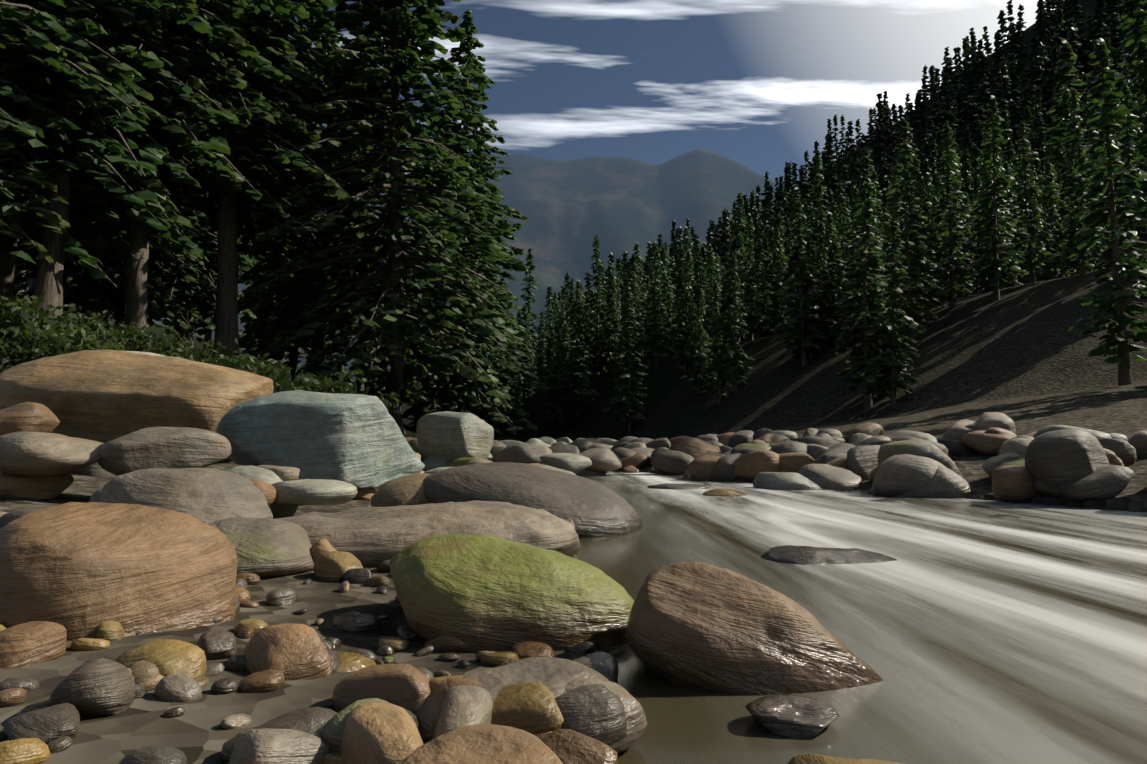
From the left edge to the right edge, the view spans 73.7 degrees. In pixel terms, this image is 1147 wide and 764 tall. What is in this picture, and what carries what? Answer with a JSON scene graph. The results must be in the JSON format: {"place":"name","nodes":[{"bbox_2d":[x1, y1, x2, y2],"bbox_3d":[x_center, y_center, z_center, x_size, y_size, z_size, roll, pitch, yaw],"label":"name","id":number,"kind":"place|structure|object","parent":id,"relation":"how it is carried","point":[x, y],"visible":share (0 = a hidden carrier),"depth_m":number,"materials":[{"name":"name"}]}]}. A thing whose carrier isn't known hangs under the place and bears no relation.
{"place":"outdoors","nodes":[
{"label":"outdoors","id":0,"kind":"place"},
{"bbox_2d":[0,0,1146,763],"bbox_3d":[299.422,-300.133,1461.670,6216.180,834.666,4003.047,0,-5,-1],"label":"terrain","id":1,"kind":"structure","parent":0,"point":[1020,358],"depth_m":22.27,"materials":[{"name":"soil"}]},
{"bbox_2d":[0,502,236,640],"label":"boulder","id":2,"kind":"object","parent":1,"relation":"on","point":[77,570],"visible":0.54,"depth_m":1.72,"materials":[{"name":"brown stone"}]},
{"bbox_2d":[0,350,273,462],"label":"boulder","id":3,"kind":"object","parent":1,"relation":"on","point":[103,396],"visible":0.56,"depth_m":6.60,"materials":[{"name":"brown stone"}]},
{"bbox_2d":[97,427,230,475],"bbox_3d":[-2.223,0.389,4.171,0.646,0.285,0.524,3,-5,-31],"label":"boulder","id":4,"kind":"object","parent":1,"relation":"on","point":[165,447],"visible":0.77,"depth_m":3.98,"materials":[{"name":"grey stone"}]},
{"bbox_2d":[100,468,272,523],"bbox_3d":[-1.439,0.602,2.818,0.728,0.571,0.497,-5,-6,44],"label":"boulder","id":5,"kind":"object","parent":1,"relation":"on","point":[207,495],"visible":0.25,"depth_m":2.65,"materials":[{"name":"grey stone"}]},
{"bbox_2d":[0,293,399,414],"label":"understory shrubs","id":6,"kind":"object","parent":1,"relation":"on","point":[25,336],"visible":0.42,"depth_m":14.20,"materials":[{"name":"green plant"}]},
{"bbox_2d":[0,0,549,434],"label":"conifer trees","id":7,"kind":"object","parent":1,"relation":"on","point":[182,161],"visible":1,"depth_m":36.24,"materials":[{"name":"green plant"}]},
{"bbox_2d":[0,437,549,578],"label":"boulders","id":8,"kind":"structure","parent":1,"relation":"on","point":[267,548],"depth_m":3.77,"materials":[{"name":"grey stone"}]},
{"bbox_2d":[0,402,59,435],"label":"boulder","id":9,"kind":"object","parent":8,"relation":"on","point":[30,417],"visible":0.75,"depth_m":4.86,"materials":[{"name":"brown stone"}]},
{"bbox_2d":[0,431,102,476],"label":"boulder","id":10,"kind":"object","parent":8,"relation":"on","point":[32,454],"visible":0.85,"depth_m":3.72,"materials":[{"name":"grey stone"}]},
{"bbox_2d":[127,351,164,355],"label":"boulder","id":11,"kind":"object","parent":8,"relation":"on","point":[149,353],"visible":0.06,"depth_m":8.77,"materials":[{"name":"grey stone"}]},
{"bbox_2d":[249,479,275,505],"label":"boulder","id":12,"kind":"object","parent":8,"relation":"on","point":[268,490],"visible":0.27,"depth_m":3.85,"materials":[{"name":"brown stone"}]},
{"bbox_2d":[257,465,299,480],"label":"boulder","id":13,"kind":"object","parent":8,"relation":"on","point":[283,473],"visible":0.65,"depth_m":4.39,"materials":[{"name":"beige stone"}]},
{"bbox_2d":[271,479,356,505],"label":"boulder","id":14,"kind":"object","parent":8,"relation":"on","point":[301,492],"visible":0.98,"depth_m":3.96,"materials":[{"name":"grey stone"}]},
{"bbox_2d":[216,390,424,487],"bbox_3d":[-1.836,0.414,5.563,0.998,0.685,1.366,-2,-5,24],"label":"boulder","id":15,"kind":"object","parent":8,"relation":"on","point":[358,440],"visible":0.81,"depth_m":5.10,"materials":[{"name":"grey stone"}]},
{"bbox_2d":[424,467,451,473],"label":"boulder","id":16,"kind":"object","parent":8,"relation":"on","point":[431,471],"visible":0.12,"depth_m":4.97,"materials":[{"name":"grey stone"}]},
{"bbox_2d":[417,411,493,461],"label":"boulder","id":17,"kind":"object","parent":8,"relation":"on","point":[450,436],"visible":0.85,"depth_m":8.78,"materials":[{"name":"grey stone"}]},
{"bbox_2d":[494,443,551,463],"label":"boulder","id":18,"kind":"object","parent":8,"relation":"on","point":[526,453],"visible":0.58,"depth_m":10.19,"materials":[{"name":"grey stone"}]},
{"bbox_2d":[0,511,647,763],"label":"river stones","id":19,"kind":"object","parent":1,"relation":"on","point":[373,720],"visible":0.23,"depth_m":1.22,"materials":[{"name":"brown stone"}]},
{"bbox_2d":[328,752,344,763],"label":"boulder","id":20,"kind":"object","parent":19,"relation":"on","point":[341,761],"visible":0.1,"depth_m":1.01,"materials":[{"name":"brown stone"}]},
{"bbox_2d":[337,651,376,671],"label":"pebble","id":21,"kind":"object","parent":1,"relation":"on","point":[352,661],"visible":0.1,"depth_m":1.57,"materials":[{"name":"yellow stone"}]},
{"bbox_2d":[276,500,580,566],"bbox_3d":[-0.703,0.721,3.238,1.466,0.410,1.073,-1,-4,-9],"label":"boulder","id":22,"kind":"object","parent":1,"relation":"on","point":[370,536],"visible":0.29,"depth_m":2.89,"materials":[{"name":"grey stone"}]},
{"bbox_2d":[401,724,562,763],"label":"boulder","id":23,"kind":"object","parent":1,"relation":"on","point":[484,744],"visible":1,"depth_m":0.91,"materials":[{"name":"brown stone"}]},
{"bbox_2d":[413,657,608,740],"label":"rocks","id":24,"kind":"object","parent":1,"relation":"on","point":[554,676],"visible":0.19,"depth_m":1.27,"materials":[{"name":"grey stone"}]},
{"bbox_2d":[389,534,633,652],"bbox_3d":[-0.164,0.634,2.052,0.697,0.411,0.579,11,-3,-10],"label":"boulder","id":25,"kind":"object","parent":1,"relation":"on","point":[476,593],"visible":0.67,"depth_m":1.83,"materials":[{"name":"green stone"}]},
{"bbox_2d":[423,462,642,537],"bbox_3d":[-0.236,0.764,4.598,1.344,0.474,1.148,9,-1,24],"label":"boulder","id":26,"kind":"object","parent":1,"relation":"on","point":[591,508],"visible":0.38,"depth_m":4.25,"materials":[{"name":"stone"}]},
{"bbox_2d":[535,465,575,474],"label":"boulder","id":27,"kind":"object","parent":1,"relation":"on","point":[553,468],"visible":0.12,"depth_m":6.87,"materials":[{"name":"grey stone"}]},
{"bbox_2d":[539,453,591,473],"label":"boulder","id":28,"kind":"object","parent":1,"relation":"on","point":[574,463],"visible":0.81,"depth_m":8.69,"materials":[{"name":"grey stone"}]},
{"bbox_2d":[367,0,1146,436],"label":"hillside trees","id":29,"kind":"object","parent":1,"relation":"on","point":[953,94],"visible":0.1,"depth_m":286.88,"materials":[{"name":"green plant"}]},
{"bbox_2d":[462,0,1146,436],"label":"riverbank trees","id":30,"kind":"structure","parent":1,"relation":"on","point":[874,284],"depth_m":29.77,"materials":[{"name":"green plant"}]},
{"bbox_2d":[490,412,1146,502],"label":"bank boulders","id":31,"kind":"structure","parent":1,"relation":"on","point":[1072,463],"depth_m":8.41,"materials":[{"name":"grey stone"}]},
{"bbox_2d":[579,448,621,471],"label":"boulder","id":32,"kind":"object","parent":31,"relation":"on","point":[604,459],"visible":0.75,"depth_m":11.61,"materials":[{"name":"grey stone"}]},
{"bbox_2d":[270,0,1054,185],"label":"sky","id":33,"kind":"structure","parent":0,"point":[754,84],"materials":[{"name":"blue"}]},
{"bbox_2d":[577,471,1146,763],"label":"river water","id":34,"kind":"structure","parent":0,"point":[967,630],"depth_m":2.17,"materials":[{"name":"grey liquid"}]},
{"bbox_2d":[647,483,708,489],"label":"river rock","id":35,"kind":"object","parent":34,"relation":"on","point":[676,486],"visible":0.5,"depth_m":8.34,"materials":[{"name":"grey stone"}]},
{"bbox_2d":[702,489,746,495],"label":"river rock","id":36,"kind":"object","parent":34,"relation":"on","point":[722,492],"visible":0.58,"depth_m":7.23,"materials":[{"name":"brown stone"}]},
{"bbox_2d":[627,562,882,694],"bbox_3d":[0.403,0.584,1.703,0.570,0.284,0.426,13,-5,18],"label":"boulder","id":37,"kind":"object","parent":34,"relation":"in","point":[703,625],"visible":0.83,"depth_m":1.56,"materials":[{"name":"brown stone"}]},
{"bbox_2d":[753,472,826,489],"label":"river rock","id":38,"kind":"object","parent":34,"relation":"in","point":[780,480],"visible":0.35,"depth_m":8.21,"materials":[{"name":"grey stone"}]},
{"bbox_2d":[745,694,839,738],"bbox_3d":[0.383,0.588,1.341,0.160,0.056,0.132,1,-5,-16],"label":"rock","id":39,"kind":"object","parent":34,"relation":"on","point":[789,715],"visible":0.94,"depth_m":1.31,"materials":[{"name":"grey stone"}]},
{"bbox_2d":[762,545,896,564],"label":"river rock","id":40,"kind":"object","parent":34,"relation":"in","point":[801,555],"visible":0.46,"depth_m":3.20,"materials":[{"name":"grey stone"}]},
{"bbox_2d":[787,753,902,763],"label":"rock","id":41,"kind":"object","parent":34,"relation":"in","point":[809,758],"visible":1,"depth_m":0.96,"materials":[{"name":"brown stone"}]},
{"bbox_2d":[869,498,908,502],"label":"river rock","id":42,"kind":"object","parent":34,"relation":"on","point":[894,500],"visible":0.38,"depth_m":6.49,"materials":[{"name":"grey stone"}]},
{"bbox_2d":[986,514,1019,518],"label":"river rock","id":43,"kind":"object","parent":34,"relation":"in","point":[1003,516],"visible":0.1,"depth_m":5.08,"materials":[{"name":"grey stone"}]}
]}

